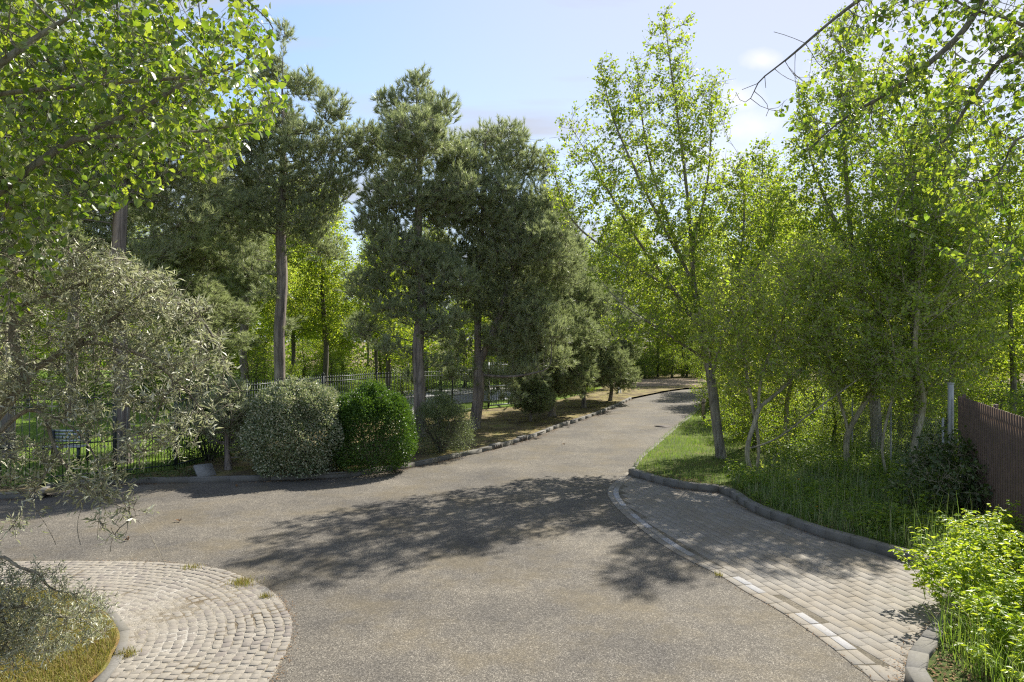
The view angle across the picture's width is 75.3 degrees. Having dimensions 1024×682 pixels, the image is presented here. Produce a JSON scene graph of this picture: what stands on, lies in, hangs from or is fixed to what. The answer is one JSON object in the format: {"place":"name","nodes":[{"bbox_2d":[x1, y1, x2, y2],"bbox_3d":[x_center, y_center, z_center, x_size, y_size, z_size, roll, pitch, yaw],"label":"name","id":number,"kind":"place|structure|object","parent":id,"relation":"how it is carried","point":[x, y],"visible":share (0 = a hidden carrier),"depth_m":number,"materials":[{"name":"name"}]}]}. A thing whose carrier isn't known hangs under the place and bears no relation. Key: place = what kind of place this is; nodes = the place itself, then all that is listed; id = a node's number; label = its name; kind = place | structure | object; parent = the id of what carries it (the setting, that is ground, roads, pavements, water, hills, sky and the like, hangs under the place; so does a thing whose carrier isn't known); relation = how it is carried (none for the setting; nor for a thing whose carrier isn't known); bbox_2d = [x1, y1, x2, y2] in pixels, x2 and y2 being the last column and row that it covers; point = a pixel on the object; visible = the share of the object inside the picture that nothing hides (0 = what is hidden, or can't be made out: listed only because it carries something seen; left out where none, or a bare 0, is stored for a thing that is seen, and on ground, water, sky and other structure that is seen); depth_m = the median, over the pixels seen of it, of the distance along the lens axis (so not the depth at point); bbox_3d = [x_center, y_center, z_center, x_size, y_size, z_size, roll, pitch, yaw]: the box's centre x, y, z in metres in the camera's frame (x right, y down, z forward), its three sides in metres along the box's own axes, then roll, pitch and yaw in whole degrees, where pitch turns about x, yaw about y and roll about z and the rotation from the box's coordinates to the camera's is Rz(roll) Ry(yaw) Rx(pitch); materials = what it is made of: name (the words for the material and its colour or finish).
{"place":"outdoors","nodes":[
{"label":"outdoors","id":0,"kind":"place"},
{"bbox_2d":[0,585,119,681],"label":"grass corner","id":1,"kind":"object","parent":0,"point":[95,675],"depth_m":6.55,"materials":[{"name":"green plant"}]},
{"bbox_2d":[0,543,122,681],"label":"buckthorn shrub","id":2,"kind":"object","parent":1,"relation":"on","point":[13,631],"visible":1,"depth_m":5.56,"materials":[{"name":"green plant"}]},
{"bbox_2d":[0,219,250,565],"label":"buckthorn shrub","id":3,"kind":"object","parent":1,"relation":"on","point":[96,323],"visible":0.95,"depth_m":6.18,"materials":[{"name":"green plant"}]},
{"bbox_2d":[0,0,293,326],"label":"poplar tree","id":4,"kind":"object","parent":1,"relation":"on","point":[148,141],"visible":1,"depth_m":5.51,"materials":[{"name":"green plant"}]},
{"bbox_2d":[0,561,293,681],"bbox_3d":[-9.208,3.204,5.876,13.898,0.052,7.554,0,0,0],"label":"cobble paving","id":5,"kind":"structure","parent":0,"point":[171,675],"depth_m":7.54,"materials":[{"name":"beige stone"}]},
{"bbox_2d":[112,564,722,659],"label":"edge weeds","id":6,"kind":"object","parent":5,"relation":"on","point":[240,580],"visible":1,"depth_m":8.68,"materials":[{"name":"green plant"}]},
{"bbox_2d":[2,370,601,485],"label":"lawn","id":7,"kind":"structure","parent":0,"point":[62,428],"depth_m":21.96,"materials":[{"name":"green plant"}]},
{"bbox_2d":[20,284,64,380],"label":"woodland tree","id":8,"kind":"object","parent":7,"relation":"on","point":[32,347],"visible":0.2,"depth_m":48.83,"materials":[{"name":"green plant"}]},
{"bbox_2d":[0,2,125,458],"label":"pine tree","id":9,"kind":"object","parent":7,"relation":"on","point":[5,174],"visible":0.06,"depth_m":17.55,"materials":[{"name":"green plant"}]},
{"bbox_2d":[42,430,89,461],"bbox_3d":[-11.400,2.698,16.958,1.000,0.804,0.435,0,0,0],"label":"garden bench","id":10,"kind":"object","parent":7,"relation":"on","point":[71,445],"visible":0.36,"depth_m":17.14,"materials":[{"name":"grey metal"}]},
{"bbox_2d":[29,227,109,376],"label":"woodland tree","id":11,"kind":"object","parent":7,"relation":"on","point":[63,317],"visible":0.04,"depth_m":39.41,"materials":[{"name":"green plant"}]},
{"bbox_2d":[47,347,113,408],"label":"understorey bush","id":12,"kind":"object","parent":7,"relation":"on","point":[91,388],"visible":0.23,"depth_m":29.84,"materials":[{"name":"green plant"}]},
{"bbox_2d":[0,95,185,420],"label":"pine tree","id":13,"kind":"object","parent":7,"relation":"on","point":[93,232],"visible":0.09,"depth_m":25.91,"materials":[{"name":"green plant"}]},
{"bbox_2d":[0,0,238,464],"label":"pine tree","id":14,"kind":"object","parent":7,"relation":"on","point":[192,216],"visible":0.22,"depth_m":17.09,"materials":[{"name":"green plant"}]},
{"bbox_2d":[129,358,176,410],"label":"understorey bush","id":15,"kind":"object","parent":7,"relation":"on","point":[149,386],"visible":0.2,"depth_m":29.89,"materials":[{"name":"green plant"}]},
{"bbox_2d":[127,169,266,395],"bbox_3d":[-12.002,-1.956,24.880,5.523,10.119,5.106,0,0,-17],"label":"pine tree","id":16,"kind":"object","parent":7,"relation":"on","point":[195,258],"visible":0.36,"depth_m":24.42,"materials":[{"name":"green plant"}]},
{"bbox_2d":[179,262,274,379],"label":"woodland tree","id":17,"kind":"object","parent":7,"relation":"on","point":[259,332],"visible":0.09,"depth_m":32.71,"materials":[{"name":"green plant"}]},
{"bbox_2d":[208,160,275,394],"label":"pine tree","id":18,"kind":"object","parent":7,"relation":"on","point":[233,284],"visible":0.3,"depth_m":29.06,"materials":[{"name":"green plant"}]},
{"bbox_2d":[0,367,488,486],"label":"iron fence","id":19,"kind":"object","parent":7,"relation":"on","point":[114,434],"visible":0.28,"depth_m":16.19,"materials":[{"name":"black metal"}]},
{"bbox_2d":[233,347,287,401],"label":"understorey bush","id":20,"kind":"object","parent":7,"relation":"on","point":[256,376],"visible":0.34,"depth_m":29.93,"materials":[{"name":"green plant"}]},
{"bbox_2d":[195,15,386,431],"bbox_3d":[-7.324,-3.914,21.961,6.984,14.050,3.192,0,0,0],"label":"pine tree","id":21,"kind":"object","parent":7,"relation":"on","point":[256,193],"visible":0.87,"depth_m":21.75,"materials":[{"name":"green plant"}]},
{"bbox_2d":[256,235,325,377],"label":"woodland tree","id":22,"kind":"object","parent":7,"relation":"on","point":[293,346],"visible":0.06,"depth_m":40.47,"materials":[{"name":"green plant"}]},
{"bbox_2d":[254,171,349,322],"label":"woodland tree","id":23,"kind":"object","parent":7,"relation":"on","point":[290,286],"visible":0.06,"depth_m":35.19,"materials":[{"name":"green plant"}]},
{"bbox_2d":[285,337,333,382],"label":"understorey bush","id":24,"kind":"object","parent":7,"relation":"on","point":[304,362],"visible":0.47,"depth_m":41.74,"materials":[{"name":"green plant"}]},
{"bbox_2d":[275,189,360,386],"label":"woodland tree","id":25,"kind":"object","parent":7,"relation":"on","point":[325,319],"visible":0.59,"depth_m":32.76,"materials":[{"name":"green plant"}]},
{"bbox_2d":[304,351,352,393],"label":"understorey bush","id":26,"kind":"object","parent":7,"relation":"on","point":[333,368],"visible":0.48,"depth_m":35.87,"materials":[{"name":"green plant"}]},
{"bbox_2d":[297,281,361,384],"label":"woodland tree","id":27,"kind":"object","parent":7,"relation":"on","point":[343,343],"visible":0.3,"depth_m":41.77,"materials":[{"name":"green plant"}]},
{"bbox_2d":[314,332,370,382],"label":"understorey bush","id":28,"kind":"object","parent":7,"relation":"on","point":[346,363],"visible":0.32,"depth_m":49.83,"materials":[{"name":"green plant"}]},
{"bbox_2d":[353,338,399,383],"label":"understorey bush","id":29,"kind":"object","parent":7,"relation":"on","point":[381,364],"visible":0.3,"depth_m":43.78,"materials":[{"name":"green plant"}]},
{"bbox_2d":[343,225,446,389],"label":"woodland tree","id":30,"kind":"object","parent":7,"relation":"on","point":[399,328],"visible":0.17,"depth_m":31.75,"materials":[{"name":"green plant"}]},
{"bbox_2d":[378,354,426,395],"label":"understorey bush","id":31,"kind":"object","parent":7,"relation":"on","point":[408,388],"visible":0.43,"depth_m":36.82,"materials":[{"name":"green plant"}]},
{"bbox_2d":[424,348,464,392],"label":"understorey bush","id":32,"kind":"object","parent":7,"relation":"on","point":[432,386],"visible":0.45,"depth_m":39.70,"materials":[{"name":"green plant"}]},
{"bbox_2d":[395,387,513,419],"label":"driveway","id":33,"kind":"structure","parent":0,"point":[449,390],"depth_m":38.31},
{"bbox_2d":[0,384,1006,681],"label":"road","id":34,"kind":"structure","parent":0,"point":[540,558],"depth_m":9.54,"materials":[{"name":"grey asphalt"}]},
{"bbox_2d":[93,601,129,681],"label":"curb","id":35,"kind":"structure","parent":34,"relation":"on","point":[114,663],"depth_m":6.87,"materials":[{"name":"grey concrete"}]},
{"bbox_2d":[0,397,630,498],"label":"kerb","id":36,"kind":"structure","parent":34,"relation":"on","point":[197,479],"depth_m":15.35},
{"bbox_2d":[613,488,856,649],"bbox_3d":[2.694,3.210,10.599,0.518,0.040,7.622,0,0,-10],"label":"road marking","id":37,"kind":"object","parent":34,"relation":"on","point":[828,632],"visible":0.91,"depth_m":8.56,"materials":[{"name":"white paint"}]},
{"bbox_2d":[607,472,951,681],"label":"bay paving","id":38,"kind":"structure","parent":34,"relation":"on","point":[795,555],"depth_m":9.31,"materials":[{"name":"grey stone"}]},
{"bbox_2d":[628,468,961,681],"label":"kerb","id":39,"kind":"structure","parent":34,"relation":"on","point":[922,650],"depth_m":10.39,"materials":[{"name":"grey concrete"}]},
{"bbox_2d":[0,342,1023,492],"bbox_3d":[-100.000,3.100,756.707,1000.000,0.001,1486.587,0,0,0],"label":"verge","id":40,"kind":"structure","parent":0,"point":[498,418],"depth_m":24.64,"materials":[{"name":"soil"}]},
{"bbox_2d":[1,464,234,487],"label":"fence foot weeds","id":41,"kind":"object","parent":40,"relation":"on","point":[150,474],"visible":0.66,"depth_m":15.14,"materials":[{"name":"green plant"}]},
{"bbox_2d":[162,387,250,463],"bbox_3d":[-7.911,2.142,17.222,2.657,2.012,1.739,0,0,0],"label":"dark shrub","id":42,"kind":"object","parent":40,"relation":"on","point":[210,453],"visible":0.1,"depth_m":16.92,"materials":[{"name":"green plant"}]},
{"bbox_2d":[172,373,261,469],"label":"pine tree","id":43,"kind":"object","parent":40,"relation":"on","point":[235,421],"visible":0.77,"depth_m":15.74,"materials":[{"name":"green plant"}]},
{"bbox_2d":[238,373,355,478],"bbox_3d":[-5.092,1.952,15.949,2.700,2.415,2.632,0,0,0],"label":"round bush","id":44,"kind":"object","parent":40,"relation":"on","point":[277,407],"visible":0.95,"depth_m":15.23,"materials":[{"name":"green plant"}]},
{"bbox_2d":[325,375,420,474],"bbox_3d":[-3.425,1.989,16.352,2.367,2.353,2.318,0,0,0],"label":"round bush","id":45,"kind":"object","parent":40,"relation":"on","point":[374,402],"visible":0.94,"depth_m":15.71,"materials":[{"name":"green plant"}]},
{"bbox_2d":[336,62,487,435],"bbox_3d":[-3.208,-2.992,21.690,4.440,12.191,4.802,0,0,-44],"label":"pine tree","id":46,"kind":"object","parent":40,"relation":"on","point":[421,134],"visible":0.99,"depth_m":21.11,"materials":[{"name":"green plant"}]},
{"bbox_2d":[410,382,478,456],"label":"loose shrub","id":47,"kind":"object","parent":40,"relation":"on","point":[433,413],"visible":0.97,"depth_m":18.28,"materials":[{"name":"green plant"}]},
{"bbox_2d":[0,290,1006,367],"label":"woodland","id":48,"kind":"object","parent":40,"relation":"on","point":[286,351],"visible":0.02,"depth_m":76.99,"materials":[{"name":"green plant"}]},
{"bbox_2d":[422,113,590,428],"bbox_3d":[-0.329,-2.582,23.692,6.469,11.465,5.118,0,0,0],"label":"pine tree","id":49,"kind":"object","parent":40,"relation":"on","point":[509,216],"visible":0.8,"depth_m":22.96,"materials":[{"name":"green plant"}]},
{"bbox_2d":[505,344,557,420],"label":"pine tree","id":50,"kind":"object","parent":40,"relation":"on","point":[540,397],"visible":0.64,"depth_m":25.07,"materials":[{"name":"green plant"}]},
{"bbox_2d":[494,205,615,415],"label":"pine tree","id":51,"kind":"object","parent":40,"relation":"on","point":[582,334],"visible":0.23,"depth_m":26.82,"materials":[{"name":"green plant"}]},
{"bbox_2d":[561,255,634,407],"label":"pine tree","id":52,"kind":"object","parent":40,"relation":"on","point":[611,364],"visible":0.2,"depth_m":30.54,"materials":[{"name":"green plant"}]},
{"bbox_2d":[591,285,645,400],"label":"pine tree","id":53,"kind":"object","parent":40,"relation":"on","point":[632,373],"visible":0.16,"depth_m":33.81,"materials":[{"name":"green plant"}]},
{"bbox_2d":[593,207,656,321],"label":"woodland tree","id":54,"kind":"object","parent":40,"relation":"on","point":[616,262],"visible":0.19,"depth_m":56.25,"materials":[{"name":"green plant"}]},
{"bbox_2d":[647,343,675,376],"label":"lane bush","id":55,"kind":"object","parent":40,"relation":"on","point":[658,358],"visible":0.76,"depth_m":56.68,"materials":[{"name":"green plant"}]},
{"bbox_2d":[658,347,686,377],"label":"lane bush","id":56,"kind":"object","parent":40,"relation":"on","point":[671,371],"visible":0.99,"depth_m":55.75,"materials":[{"name":"green plant"}]},
{"bbox_2d":[641,255,705,376],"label":"woodland tree","id":57,"kind":"object","parent":40,"relation":"on","point":[665,342],"visible":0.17,"depth_m":57.73,"materials":[{"name":"green plant"}]},
{"bbox_2d":[0,0,1023,341],"label":"sky","id":58,"kind":"structure","parent":0,"point":[530,59],"materials":[{"name":"blue"}]},
{"bbox_2d":[606,378,1021,385],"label":"path","id":59,"kind":"structure","parent":0,"point":[658,382],"depth_m":49.48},
{"bbox_2d":[676,212,737,360],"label":"woodland tree","id":60,"kind":"object","parent":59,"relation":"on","point":[710,240],"visible":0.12,"depth_m":52.38,"materials":[{"name":"green plant"}]},
{"bbox_2d":[630,389,1023,681],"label":"verge","id":61,"kind":"structure","parent":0,"point":[933,657],"depth_m":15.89,"materials":[{"name":"green plant"}]},
{"bbox_2d":[541,2,794,458],"bbox_3d":[4.004,-2.929,17.568,6.568,12.143,3.963,0,0,0],"label":"poplar tree","id":62,"kind":"object","parent":61,"relation":"on","point":[665,228],"visible":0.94,"depth_m":17.25,"materials":[{"name":"green plant"}]},
{"bbox_2d":[687,368,731,411],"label":"undergrowth bush","id":63,"kind":"object","parent":61,"relation":"on","point":[700,392],"visible":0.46,"depth_m":28.98,"materials":[{"name":"green plant"}]},
{"bbox_2d":[700,379,773,440],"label":"undergrowth bush","id":64,"kind":"object","parent":61,"relation":"on","point":[726,420],"visible":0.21,"depth_m":20.86,"materials":[{"name":"green plant"}]},
{"bbox_2d":[722,388,783,449],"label":"undergrowth bush","id":65,"kind":"object","parent":61,"relation":"on","point":[746,428],"visible":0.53,"depth_m":18.93,"materials":[{"name":"green plant"}]},
{"bbox_2d":[709,132,800,441],"bbox_3d":[7.471,-1.575,19.969,2.876,9.366,2.653,0,0,0],"label":"slim tree","id":66,"kind":"object","parent":61,"relation":"on","point":[761,160],"visible":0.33,"depth_m":19.86,"materials":[{"name":"green plant"}]},
{"bbox_2d":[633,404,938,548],"bbox_3d":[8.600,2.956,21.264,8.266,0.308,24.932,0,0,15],"label":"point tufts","id":67,"kind":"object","parent":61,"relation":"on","point":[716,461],"visible":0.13,"depth_m":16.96,"materials":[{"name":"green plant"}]},
{"bbox_2d":[681,228,893,475],"bbox_3d":[6.154,0.321,15.072,4.701,5.730,2.592,0,0,0],"label":"hawthorn shrub","id":68,"kind":"object","parent":61,"relation":"on","point":[743,345],"visible":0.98,"depth_m":14.74,"materials":[{"name":"green plant"}]},
{"bbox_2d":[763,389,830,444],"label":"undergrowth bush","id":69,"kind":"object","parent":61,"relation":"on","point":[792,430],"visible":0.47,"depth_m":19.34,"materials":[{"name":"green plant"}]},
{"bbox_2d":[715,292,884,450],"bbox_3d":[7.899,0.740,18.499,4.815,4.723,2.319,0,0,0],"label":"hawthorn shrub","id":70,"kind":"object","parent":61,"relation":"on","point":[789,392],"visible":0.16,"depth_m":18.35,"materials":[{"name":"green plant"}]},
{"bbox_2d":[779,381,844,433],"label":"undergrowth bush","id":71,"kind":"object","parent":61,"relation":"on","point":[815,393],"visible":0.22,"depth_m":21.45,"materials":[{"name":"green plant"}]},
{"bbox_2d":[648,469,994,681],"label":"verge litter","id":72,"kind":"object","parent":61,"relation":"on","point":[946,679],"visible":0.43,"depth_m":6.32,"materials":[{"name":"brown plant"}]},
{"bbox_2d":[805,391,869,447],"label":"undergrowth bush","id":73,"kind":"object","parent":61,"relation":"on","point":[835,419],"visible":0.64,"depth_m":18.65,"materials":[{"name":"green plant"}]},
{"bbox_2d":[760,429,956,490],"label":"thicket weeds","id":74,"kind":"object","parent":61,"relation":"on","point":[799,445],"visible":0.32,"depth_m":16.43,"materials":[{"name":"green plant"}]},
{"bbox_2d":[778,224,946,462],"bbox_3d":[8.209,0.188,15.709,3.852,5.835,2.583,0,0,0],"label":"hawthorn shrub","id":75,"kind":"object","parent":61,"relation":"on","point":[872,287],"visible":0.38,"depth_m":15.33,"materials":[{"name":"green plant"}]},
{"bbox_2d":[758,2,992,454],"bbox_3d":[10.119,-2.894,17.614,6.915,12.038,3.761,0,0,-9],"label":"poplar tree","id":76,"kind":"object","parent":61,"relation":"on","point":[829,221],"visible":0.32,"depth_m":17.34,"materials":[{"name":"green plant"}]},
{"bbox_2d":[840,498,914,531],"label":"weed clump","id":77,"kind":"object","parent":61,"relation":"on","point":[851,518],"visible":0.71,"depth_m":10.86,"materials":[{"name":"green plant"}]},
{"bbox_2d":[736,0,1023,326],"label":"poplar tree","id":78,"kind":"object","parent":61,"relation":"on","point":[915,72],"visible":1,"depth_m":6.54,"materials":[{"name":"green plant"}]},
{"bbox_2d":[822,393,943,470],"bbox_3d":[9.150,2.326,16.950,0.040,1.551,7.196,0,0,7],"label":"wire fence","id":79,"kind":"object","parent":61,"relation":"on","point":[891,433],"visible":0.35,"depth_m":15.76,"materials":[{"name":"grey metal"}]},
{"bbox_2d":[885,399,938,448],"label":"undergrowth bush","id":80,"kind":"object","parent":61,"relation":"on","point":[905,427],"visible":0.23,"depth_m":18.02,"materials":[{"name":"green plant"}]},
{"bbox_2d":[823,310,1009,449],"bbox_3d":[11.564,0.916,18.960,5.251,4.370,2.440,0,0,0],"label":"hawthorn shrub","id":81,"kind":"object","parent":61,"relation":"on","point":[963,377],"visible":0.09,"depth_m":18.67,"materials":[{"name":"green plant"}]},
{"bbox_2d":[847,118,986,464],"bbox_3d":[9.355,-1.024,15.307,2.994,8.258,2.471,0,0,0],"label":"slim tree","id":82,"kind":"object","parent":61,"relation":"on","point":[911,212],"visible":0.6,"depth_m":15.12,"materials":[{"name":"green plant"}]},
{"bbox_2d":[881,484,959,516],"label":"weed clump","id":83,"kind":"object","parent":61,"relation":"on","point":[921,499],"visible":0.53,"depth_m":11.45,"materials":[{"name":"green plant"}]},
{"bbox_2d":[896,507,962,539],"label":"weed clump","id":84,"kind":"object","parent":61,"relation":"on","point":[932,519],"visible":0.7,"depth_m":10.35,"materials":[{"name":"green plant"}]},
{"bbox_2d":[902,398,957,456],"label":"undergrowth bush","id":85,"kind":"object","parent":61,"relation":"on","point":[937,427],"visible":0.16,"depth_m":16.59,"materials":[{"name":"green plant"}]},
{"bbox_2d":[877,425,992,517],"bbox_3d":[7.818,2.386,12.006,2.110,1.708,2.491,0,0,30],"label":"bramble bush","id":86,"kind":"object","parent":61,"relation":"on","point":[948,466],"visible":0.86,"depth_m":11.69,"materials":[{"name":"green plant"}]},
{"bbox_2d":[848,189,1023,473],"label":"hawthorn shrub","id":87,"kind":"object","parent":61,"relation":"on","point":[920,298],"visible":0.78,"depth_m":14.51,"materials":[{"name":"green plant"}]},
{"bbox_2d":[868,68,1023,433],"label":"slim tree","id":88,"kind":"object","parent":61,"relation":"on","point":[989,155],"visible":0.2,"depth_m":16.72,"materials":[{"name":"green plant"}]},
{"bbox_2d":[947,383,954,443],"bbox_3d":[8.760,1.966,13.250,0.090,2.267,0.090,0,0,-23],"label":"fence post","id":89,"kind":"object","parent":61,"relation":"on","point":[950,406],"visible":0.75,"depth_m":13.22,"materials":[{"name":"grey metal"}]},
{"bbox_2d":[889,508,1023,626],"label":"leafy bush","id":90,"kind":"object","parent":61,"relation":"on","point":[950,566],"visible":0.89,"depth_m":7.72,"materials":[{"name":"green plant"}]},
{"bbox_2d":[900,527,1023,681],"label":"corner tall grass","id":91,"kind":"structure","parent":61,"relation":"on","point":[1000,675],"depth_m":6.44,"materials":[{"name":"green plant"}]},
{"bbox_2d":[919,131,1023,411],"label":"slim tree","id":92,"kind":"object","parent":61,"relation":"on","point":[1014,371],"visible":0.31,"depth_m":16.75,"materials":[{"name":"green plant"}]},
{"bbox_2d":[940,573,1023,681],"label":"leafy bush","id":93,"kind":"object","parent":61,"relation":"on","point":[1004,610],"visible":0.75,"depth_m":6.32,"materials":[{"name":"green plant"}]},
{"bbox_2d":[940,499,1023,578],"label":"leafy bush","id":94,"kind":"object","parent":61,"relation":"on","point":[953,532],"visible":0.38,"depth_m":9.05,"materials":[{"name":"green plant"}]},
{"bbox_2d":[956,378,1023,436],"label":"undergrowth bush","id":95,"kind":"object","parent":61,"relation":"on","point":[995,399],"visible":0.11,"depth_m":16.40,"materials":[{"name":"green plant"}]},
{"bbox_2d":[958,394,1023,546],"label":"metal fence","id":96,"kind":"object","parent":61,"relation":"on","point":[995,434],"visible":0.63,"depth_m":10.58,"materials":[{"name":"brown metal"}]},
{"bbox_2d":[722,423,1005,556],"bbox_3d":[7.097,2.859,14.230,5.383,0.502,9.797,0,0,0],"label":"tall grass","id":97,"kind":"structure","parent":0,"point":[833,512],"depth_m":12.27,"materials":[{"name":"green plant"}]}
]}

